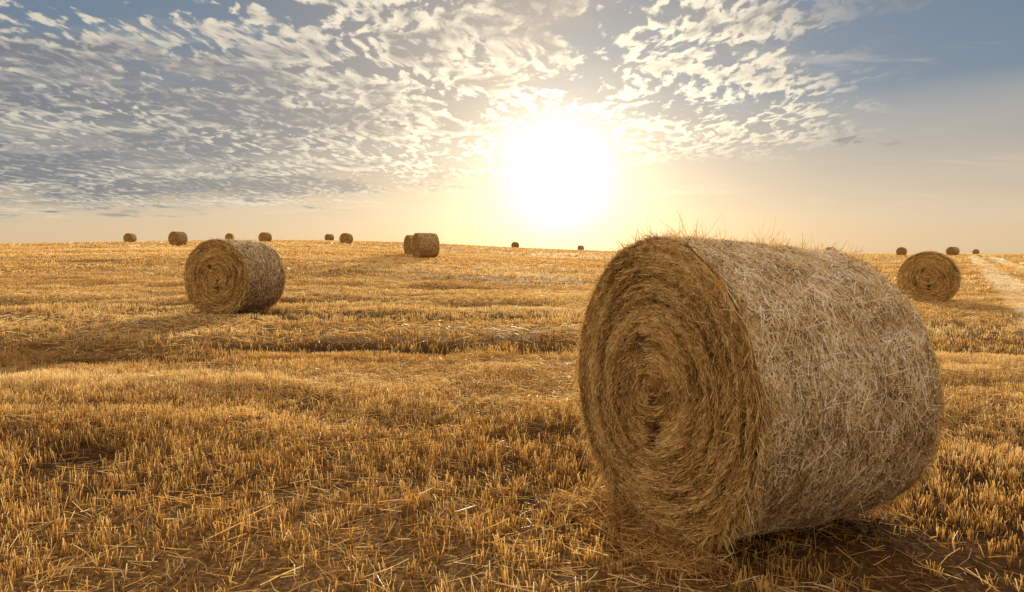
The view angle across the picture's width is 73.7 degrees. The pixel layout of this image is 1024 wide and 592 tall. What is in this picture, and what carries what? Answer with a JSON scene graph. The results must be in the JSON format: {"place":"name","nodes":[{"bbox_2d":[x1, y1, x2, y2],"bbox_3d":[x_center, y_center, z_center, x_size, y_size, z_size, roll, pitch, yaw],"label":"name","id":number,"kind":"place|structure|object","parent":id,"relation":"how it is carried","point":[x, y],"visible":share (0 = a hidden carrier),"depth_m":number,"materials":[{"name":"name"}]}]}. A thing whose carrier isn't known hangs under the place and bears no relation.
{"place":"outdoors","nodes":[
{"label":"outdoors","id":0,"kind":"place"},
{"bbox_2d":[0,240,1023,591],"bbox_3d":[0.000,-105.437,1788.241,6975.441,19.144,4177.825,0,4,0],"label":"ground","id":1,"kind":"structure","parent":0,"point":[866,562],"depth_m":3.81,"materials":[{"name":"soil"}]},
{"bbox_2d":[123,233,136,241],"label":"hay bale","id":2,"kind":"object","parent":1,"relation":"on","point":[129,237],"visible":0.93,"depth_m":106.66,"materials":[{"name":"plant"}]},
{"bbox_2d":[168,231,187,244],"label":"hay bale","id":3,"kind":"object","parent":1,"relation":"on","point":[177,238],"visible":0.87,"depth_m":71.85,"materials":[{"name":"plant"}]},
{"bbox_2d":[225,233,234,238],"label":"hay bale","id":4,"kind":"object","parent":1,"relation":"on","point":[227,235],"visible":0.68,"depth_m":129.57,"materials":[{"name":"plant"}]},
{"bbox_2d":[182,235,286,314],"bbox_3d":[-5.804,-0.469,14.396,1.790,1.660,1.490,1,4,17],"label":"hay bale","id":5,"kind":"object","parent":1,"relation":"on","point":[228,276],"visible":0.98,"depth_m":13.86,"materials":[{"name":"plant"}]},
{"bbox_2d":[258,232,271,241],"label":"hay bale","id":6,"kind":"object","parent":1,"relation":"on","point":[264,236],"visible":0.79,"depth_m":99.72,"materials":[{"name":"plant"}]},
{"bbox_2d":[325,234,333,240],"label":"hay bale","id":7,"kind":"object","parent":1,"relation":"on","point":[328,237],"visible":0.86,"depth_m":138.58,"materials":[{"name":"plant"}]},
{"bbox_2d":[339,233,352,243],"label":"hay bale","id":8,"kind":"object","parent":1,"relation":"on","point":[345,238],"visible":0.95,"depth_m":91.73,"materials":[{"name":"plant"}]},
{"bbox_2d":[403,235,412,254],"bbox_3d":[-6.877,-3.616,48.202,1.364,1.539,1.667,-2,4,-30],"label":"hay bale","id":9,"kind":"object","parent":1,"relation":"on","point":[407,241],"visible":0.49,"depth_m":47.76,"materials":[{"name":"plant"}]},
{"bbox_2d":[411,233,439,257],"bbox_3d":[-5.516,-3.237,43.231,1.503,1.696,1.837,-2,4,-28],"label":"hay bale","id":10,"kind":"object","parent":1,"relation":"on","point":[425,245],"visible":0.94,"depth_m":42.64,"materials":[{"name":"plant"}]},
{"bbox_2d":[0,240,1023,591],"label":"straw stubble","id":11,"kind":"object","parent":1,"relation":"on","point":[56,374],"visible":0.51,"depth_m":5.79,"materials":[{"name":"yellow plant"}]},
{"bbox_2d":[0,239,1023,591],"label":"loose straw","id":12,"kind":"object","parent":1,"relation":"on","point":[664,545],"visible":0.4,"depth_m":5.08,"materials":[{"name":"yellow plant"}]},
{"bbox_2d":[511,242,518,247],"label":"hay bale","id":13,"kind":"object","parent":1,"relation":"on","point":[514,244],"visible":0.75,"depth_m":149.64,"materials":[{"name":"plant"}]},
{"bbox_2d":[578,245,583,249],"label":"hay bale","id":14,"kind":"object","parent":1,"relation":"on","point":[580,247],"visible":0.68,"depth_m":164.09,"materials":[{"name":"plant"}]},
{"bbox_2d":[565,210,965,561],"bbox_3d":[1.210,0.401,3.579,1.398,1.670,1.699,-2,4,-23],"label":"hay bale","id":15,"kind":"object","parent":1,"relation":"on","point":[730,390],"visible":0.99,"depth_m":3.04,"materials":[{"name":"plant"}]},
{"bbox_2d":[896,247,906,255],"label":"hay bale","id":16,"kind":"object","parent":1,"relation":"on","point":[901,251],"visible":0.89,"depth_m":116.77,"materials":[{"name":"plant"}]},
{"bbox_2d":[895,250,962,303],"bbox_3d":[11.776,-0.576,19.306,1.669,1.614,1.428,2,4,33],"label":"hay bale","id":17,"kind":"object","parent":1,"relation":"on","point":[934,275],"visible":0.88,"depth_m":18.77,"materials":[{"name":"plant"}]},
{"bbox_2d":[947,247,959,254],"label":"hay bale","id":18,"kind":"object","parent":1,"relation":"on","point":[953,250],"visible":0.88,"depth_m":116.48,"materials":[{"name":"plant"}]},
{"bbox_2d":[972,249,979,253],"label":"hay bale","id":19,"kind":"object","parent":1,"relation":"on","point":[975,251],"visible":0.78,"depth_m":179.64,"materials":[{"name":"plant"}]},
{"bbox_2d":[0,0,1023,253],"label":"sky","id":20,"kind":"structure","parent":0,"point":[877,126],"materials":[{"name":"blue"}]}
]}

